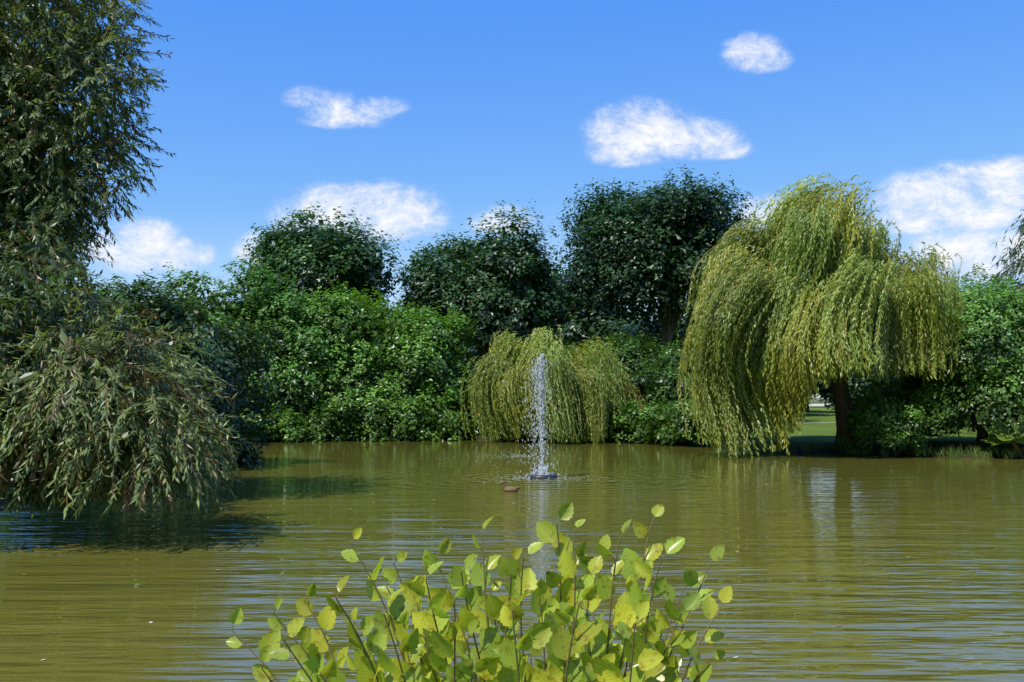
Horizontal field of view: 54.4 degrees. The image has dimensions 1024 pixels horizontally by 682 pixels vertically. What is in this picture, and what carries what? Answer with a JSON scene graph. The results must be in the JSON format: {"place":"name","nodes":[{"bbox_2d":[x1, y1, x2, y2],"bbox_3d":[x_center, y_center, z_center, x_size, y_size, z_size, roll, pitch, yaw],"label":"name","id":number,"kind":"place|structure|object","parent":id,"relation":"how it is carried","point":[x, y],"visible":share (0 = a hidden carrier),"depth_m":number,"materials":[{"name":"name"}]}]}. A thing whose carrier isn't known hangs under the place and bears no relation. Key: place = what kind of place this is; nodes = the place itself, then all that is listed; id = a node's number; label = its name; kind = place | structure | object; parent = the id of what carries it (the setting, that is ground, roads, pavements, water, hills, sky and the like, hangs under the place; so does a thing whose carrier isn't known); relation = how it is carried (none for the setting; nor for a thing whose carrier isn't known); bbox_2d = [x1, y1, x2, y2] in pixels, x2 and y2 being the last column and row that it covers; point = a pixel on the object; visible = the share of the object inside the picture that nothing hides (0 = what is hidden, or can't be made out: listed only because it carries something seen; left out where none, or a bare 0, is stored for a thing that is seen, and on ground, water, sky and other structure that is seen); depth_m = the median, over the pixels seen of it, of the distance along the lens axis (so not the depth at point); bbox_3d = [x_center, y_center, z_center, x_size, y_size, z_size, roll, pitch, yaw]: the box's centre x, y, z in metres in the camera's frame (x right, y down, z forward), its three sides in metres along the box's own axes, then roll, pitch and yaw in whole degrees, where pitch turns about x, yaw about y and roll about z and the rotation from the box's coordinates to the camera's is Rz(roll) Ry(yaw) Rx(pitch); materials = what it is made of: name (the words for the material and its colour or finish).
{"place":"outdoors","nodes":[
{"label":"outdoors","id":0,"kind":"place"},
{"bbox_2d":[0,439,1023,681],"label":"pond water","id":1,"kind":"structure","parent":0,"point":[91,594],"depth_m":13.09,"materials":[{"name":"green liquid"}]},
{"bbox_2d":[22,459,986,681],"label":"floating leaves","id":2,"kind":"object","parent":1,"relation":"on","point":[537,513],"visible":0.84,"depth_m":13.97,"materials":[{"name":"green plant"}]},
{"bbox_2d":[499,481,519,491],"bbox_3d":[-0.054,3.201,21.788,0.476,0.265,0.164,0,-3,0],"label":"mallard duck","id":3,"kind":"object","parent":1,"relation":"on","point":[510,489],"visible":0.93,"depth_m":21.74},
{"bbox_2d":[420,354,612,482],"bbox_3d":[0.402,2.357,32.079,7.504,3.298,18.996,0,-3,0],"label":"fountain","id":4,"kind":"object","parent":1,"relation":"on","point":[539,473],"visible":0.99,"depth_m":25.59,"materials":[{"name":"white liquid"}]},
{"bbox_2d":[0,407,1023,510],"bbox_3d":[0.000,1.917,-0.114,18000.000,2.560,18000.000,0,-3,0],"label":"ground","id":5,"kind":"structure","parent":0,"point":[818,425],"depth_m":40.79,"materials":[{"name":"green plant"}]},
{"bbox_2d":[0,111,171,518],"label":"tree","id":6,"kind":"object","parent":5,"relation":"on","point":[32,297],"visible":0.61,"depth_m":15.65,"materials":[{"name":"green plant"}]},
{"bbox_2d":[0,0,176,259],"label":"tree","id":7,"kind":"object","parent":5,"relation":"on","point":[32,94],"visible":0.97,"depth_m":18.56,"materials":[{"name":"green plant"}]},
{"bbox_2d":[62,279,146,313],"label":"bank tree","id":8,"kind":"object","parent":5,"relation":"on","point":[112,290],"depth_m":46.21,"materials":[{"name":"green plant"}]},
{"bbox_2d":[0,277,251,518],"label":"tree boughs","id":9,"kind":"object","parent":5,"relation":"on","point":[136,434],"visible":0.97,"depth_m":13.68,"materials":[{"name":"green plant"}]},
{"bbox_2d":[71,269,289,471],"bbox_3d":[-10.850,1.429,30.284,7.324,7.477,7.594,0,-3,0],"label":"dark tree","id":10,"kind":"object","parent":5,"relation":"on","point":[218,348],"visible":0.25,"depth_m":29.93,"materials":[{"name":"green plant"}]},
{"bbox_2d":[147,262,296,421],"bbox_3d":[-15.744,0.458,50.449,8.166,8.754,8.551,-3,-4,40],"label":"bank tree","id":11,"kind":"object","parent":5,"relation":"on","point":[219,306],"visible":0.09,"depth_m":49.95,"materials":[{"name":"green plant"}]},
{"bbox_2d":[221,352,294,422],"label":"bank tree","id":12,"kind":"object","parent":5,"relation":"on","point":[250,384],"visible":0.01,"depth_m":47.83,"materials":[{"name":"green plant"}]},
{"bbox_2d":[238,400,310,441],"bbox_3d":[-12.091,3.960,47.824,3.567,2.310,3.749,-2,-4,34],"label":"bank shrub","id":13,"kind":"object","parent":5,"relation":"on","point":[276,416],"visible":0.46,"depth_m":47.45,"materials":[{"name":"green plant"}]},
{"bbox_2d":[209,258,356,415],"bbox_3d":[-11.837,0.251,52.180,9.914,9.209,9.422,0,-3,0],"label":"bank tree","id":14,"kind":"object","parent":5,"relation":"on","point":[299,330],"visible":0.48,"depth_m":50.24,"materials":[{"name":"green plant"}]},
{"bbox_2d":[258,369,310,424],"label":"bank tree","id":15,"kind":"object","parent":5,"relation":"on","point":[289,406],"visible":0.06,"depth_m":49.21,"materials":[{"name":"green plant"}]},
{"bbox_2d":[265,416,330,442],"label":"bank shrub","id":16,"kind":"object","parent":5,"relation":"on","point":[300,432],"visible":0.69,"depth_m":47.23,"materials":[{"name":"green plant"}]},
{"bbox_2d":[226,201,413,335],"bbox_3d":[-11.387,-1.498,60.637,11.056,13.564,11.377,0,-3,0],"label":"oak tree","id":17,"kind":"object","parent":5,"relation":"on","point":[309,258],"visible":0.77,"depth_m":57.69,"materials":[{"name":"green plant"}]},
{"bbox_2d":[277,356,363,422],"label":"bank tree","id":18,"kind":"object","parent":5,"relation":"on","point":[305,404],"visible":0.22,"depth_m":49.45,"materials":[{"name":"green plant"}]},
{"bbox_2d":[300,394,364,441],"bbox_3d":[-9.136,3.969,48.890,3.218,2.946,2.999,3,-5,-43],"label":"bank shrub","id":19,"kind":"object","parent":5,"relation":"on","point":[326,421],"visible":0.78,"depth_m":48.28,"materials":[{"name":"green plant"}]},
{"bbox_2d":[308,384,376,417],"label":"bush","id":20,"kind":"object","parent":5,"relation":"on","point":[352,395],"visible":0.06,"depth_m":49.38,"materials":[{"name":"green plant"}]},
{"bbox_2d":[320,388,374,440],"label":"bank shrub","id":21,"kind":"object","parent":5,"relation":"on","point":[346,407],"visible":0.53,"depth_m":48.68,"materials":[{"name":"green plant"}]},
{"bbox_2d":[295,279,428,428],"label":"bank tree","id":22,"kind":"object","parent":5,"relation":"on","point":[358,327],"visible":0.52,"depth_m":50.80,"materials":[{"name":"green plant"}]},
{"bbox_2d":[350,398,402,441],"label":"bank shrub","id":23,"kind":"object","parent":5,"relation":"on","point":[379,432],"visible":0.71,"depth_m":48.64,"materials":[{"name":"green plant"}]},
{"bbox_2d":[359,353,425,430],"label":"bank tree","id":24,"kind":"object","parent":5,"relation":"on","point":[386,378],"visible":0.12,"depth_m":50.69,"materials":[{"name":"green plant"}]},
{"bbox_2d":[380,396,453,441],"bbox_3d":[-4.708,4.124,49.236,3.622,2.777,3.138,2,-4,-34],"label":"bank shrub","id":25,"kind":"object","parent":5,"relation":"on","point":[414,419],"visible":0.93,"depth_m":48.53,"materials":[{"name":"green plant"}]},
{"bbox_2d":[362,302,479,420],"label":"bank tree","id":26,"kind":"object","parent":5,"relation":"on","point":[433,355],"visible":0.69,"depth_m":51.48,"materials":[{"name":"green plant"}]},
{"bbox_2d":[417,381,478,429],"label":"bank tree","id":27,"kind":"object","parent":5,"relation":"on","point":[450,402],"visible":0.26,"depth_m":51.04,"materials":[{"name":"green plant"}]},
{"bbox_2d":[417,404,480,440],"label":"bank shrub","id":28,"kind":"object","parent":5,"relation":"on","point":[451,424],"visible":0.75,"depth_m":49.23,"materials":[{"name":"green plant"}]},
{"bbox_2d":[435,367,482,428],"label":"bank tree","id":29,"kind":"object","parent":5,"relation":"on","point":[466,377],"visible":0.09,"depth_m":51.98,"materials":[{"name":"green plant"}]},
{"bbox_2d":[226,502,732,681],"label":"shrub","id":30,"kind":"object","parent":5,"relation":"on","point":[643,650],"visible":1,"depth_m":2.29,"materials":[{"name":"green plant"}]},
{"bbox_2d":[381,200,577,373],"bbox_3d":[-2.077,-1.533,61.356,12.394,13.923,12.197,0,-3,0],"label":"oak tree","id":31,"kind":"object","parent":5,"relation":"on","point":[496,285],"visible":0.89,"depth_m":59.08,"materials":[{"name":"green plant"}]},
{"bbox_2d":[460,328,583,370],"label":"bush","id":32,"kind":"object","parent":5,"relation":"on","point":[474,352],"visible":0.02,"depth_m":72.61,"materials":[{"name":"green plant"}]},
{"bbox_2d":[459,326,646,443],"bbox_3d":[1.699,2.623,48.888,8.191,6.649,8.391,-3,-4,38],"label":"willow","id":33,"kind":"object","parent":5,"relation":"on","point":[587,383],"visible":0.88,"depth_m":46.53,"materials":[{"name":"green plant"}]},
{"bbox_2d":[546,257,642,351],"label":"bush","id":34,"kind":"object","parent":5,"relation":"on","point":[575,326],"visible":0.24,"depth_m":79.71,"materials":[{"name":"green plant"}]},
{"bbox_2d":[564,341,627,373],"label":"shrub","id":35,"kind":"object","parent":5,"relation":"on","point":[588,349],"visible":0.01,"depth_m":55.75,"materials":[{"name":"green plant"}]},
{"bbox_2d":[578,394,633,442],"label":"bank shrub","id":36,"kind":"object","parent":5,"relation":"on","point":[609,428],"visible":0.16,"depth_m":47.50,"materials":[{"name":"green plant"}]},
{"bbox_2d":[601,399,660,443],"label":"bank shrub","id":37,"kind":"object","parent":5,"relation":"on","point":[630,418],"visible":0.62,"depth_m":46.45,"materials":[{"name":"green plant"}]},
{"bbox_2d":[591,330,677,388],"bbox_3d":[6.883,2.195,57.885,6.762,6.018,7.498,0,-3,0],"label":"shrub","id":38,"kind":"object","parent":5,"relation":"on","point":[631,354],"visible":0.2,"depth_m":57.24,"materials":[{"name":"green plant"}]},
{"bbox_2d":[622,370,654,406],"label":"shrub","id":39,"kind":"object","parent":5,"relation":"on","point":[638,385],"visible":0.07,"depth_m":51.33,"materials":[{"name":"green plant"}]},
{"bbox_2d":[585,309,694,359],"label":"bush","id":40,"kind":"object","parent":5,"relation":"on","point":[632,327],"visible":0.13,"depth_m":73.44,"materials":[{"name":"green plant"}]},
{"bbox_2d":[624,395,675,442],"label":"bank shrub","id":41,"kind":"object","parent":5,"relation":"on","point":[638,433],"visible":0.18,"depth_m":45.80,"materials":[{"name":"green plant"}]},
{"bbox_2d":[550,163,760,351],"bbox_3d":[9.868,-2.878,63.773,14.993,16.705,13.565,0,-3,0],"label":"oak tree","id":42,"kind":"object","parent":5,"relation":"on","point":[649,250],"visible":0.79,"depth_m":61.44,"materials":[{"name":"green plant"}]},
{"bbox_2d":[624,361,695,408],"bbox_3d":[7.836,2.943,51.554,4.786,3.859,5.308,0,-3,0],"label":"shrub","id":43,"kind":"object","parent":5,"relation":"on","point":[665,385],"visible":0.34,"depth_m":50.62,"materials":[{"name":"green plant"}]},
{"bbox_2d":[637,402,703,444],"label":"bank shrub","id":44,"kind":"object","parent":5,"relation":"on","point":[656,418],"visible":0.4,"depth_m":44.60,"materials":[{"name":"green plant"}]},
{"bbox_2d":[653,394,711,447],"bbox_3d":[8.094,3.536,43.744,3.203,2.783,3.514,1,-4,-21],"label":"bank shrub","id":45,"kind":"object","parent":5,"relation":"on","point":[678,425],"visible":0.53,"depth_m":42.95,"materials":[{"name":"green plant"}]},
{"bbox_2d":[641,336,747,419],"bbox_3d":[10.413,2.338,54.688,6.190,5.328,6.753,-3,-4,40],"label":"shrub","id":46,"kind":"object","parent":5,"relation":"on","point":[672,355],"visible":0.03,"depth_m":54.61,"materials":[{"name":"green plant"}]},
{"bbox_2d":[683,300,830,390],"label":"bush","id":47,"kind":"object","parent":5,"relation":"on","point":[824,387],"depth_m":80.41,"materials":[{"name":"green plant"}]},
{"bbox_2d":[676,172,974,459],"bbox_3d":[11.395,-0.967,37.886,10.932,10.689,10.899,0,-3,0],"label":"willow","id":48,"kind":"object","parent":5,"relation":"on","point":[803,290],"visible":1,"depth_m":34.77,"materials":[{"name":"green plant"}]},
{"bbox_2d":[803,378,851,411],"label":"bush","id":49,"kind":"object","parent":5,"relation":"on","point":[807,409],"visible":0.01,"depth_m":91.08,"materials":[{"name":"green plant"}]},
{"bbox_2d":[809,393,885,406],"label":"building","id":50,"kind":"structure","parent":5,"relation":"on","point":[816,403],"depth_m":109.58,"materials":[{"name":"white tile"}]},
{"bbox_2d":[812,373,887,411],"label":"bush","id":51,"kind":"object","parent":5,"relation":"on","point":[826,393],"visible":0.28,"depth_m":88.18,"materials":[{"name":"green plant"}]},
{"bbox_2d":[712,437,1023,458],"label":"bank grass tufts","id":52,"kind":"object","parent":5,"relation":"on","point":[953,453],"visible":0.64,"depth_m":35.23,"materials":[{"name":"green plant"}]},
{"bbox_2d":[833,382,946,455],"bbox_3d":[13.441,2.873,35.765,3.062,2.954,3.938,3,-5,-43],"label":"bush","id":53,"kind":"object","parent":5,"relation":"on","point":[881,425],"visible":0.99,"depth_m":35.06,"materials":[{"name":"green plant"}]},
{"bbox_2d":[878,372,901,388],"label":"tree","id":54,"kind":"object","parent":5,"relation":"on","point":[891,380],"visible":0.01,"depth_m":92.46,"materials":[{"name":"green plant"}]},
{"bbox_2d":[852,263,1023,445],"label":"tree","id":55,"kind":"object","parent":5,"relation":"on","point":[984,394],"visible":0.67,"depth_m":35.10,"materials":[{"name":"green plant"}]},
{"bbox_2d":[978,214,1023,298],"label":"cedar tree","id":56,"kind":"object","parent":5,"relation":"on","point":[1014,267],"visible":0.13,"depth_m":46.09,"materials":[{"name":"green plant"}]},
{"bbox_2d":[982,415,1023,457],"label":"gunnera","id":57,"kind":"object","parent":5,"relation":"on","point":[1000,432],"visible":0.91,"depth_m":34.23,"materials":[{"name":"green plant"}]},
{"bbox_2d":[1005,273,1023,295],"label":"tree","id":58,"kind":"object","parent":5,"relation":"on","point":[1017,279],"depth_m":85.86,"materials":[{"name":"green plant"}]},
{"bbox_2d":[1013,337,1023,422],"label":"bush","id":59,"kind":"object","parent":5,"relation":"on","point":[1019,397],"visible":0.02,"depth_m":35.34,"materials":[{"name":"green plant"}]},
{"bbox_2d":[5,0,1023,320],"label":"sky","id":60,"kind":"structure","parent":0,"point":[423,116],"materials":[{"name":"blue"}]}
]}

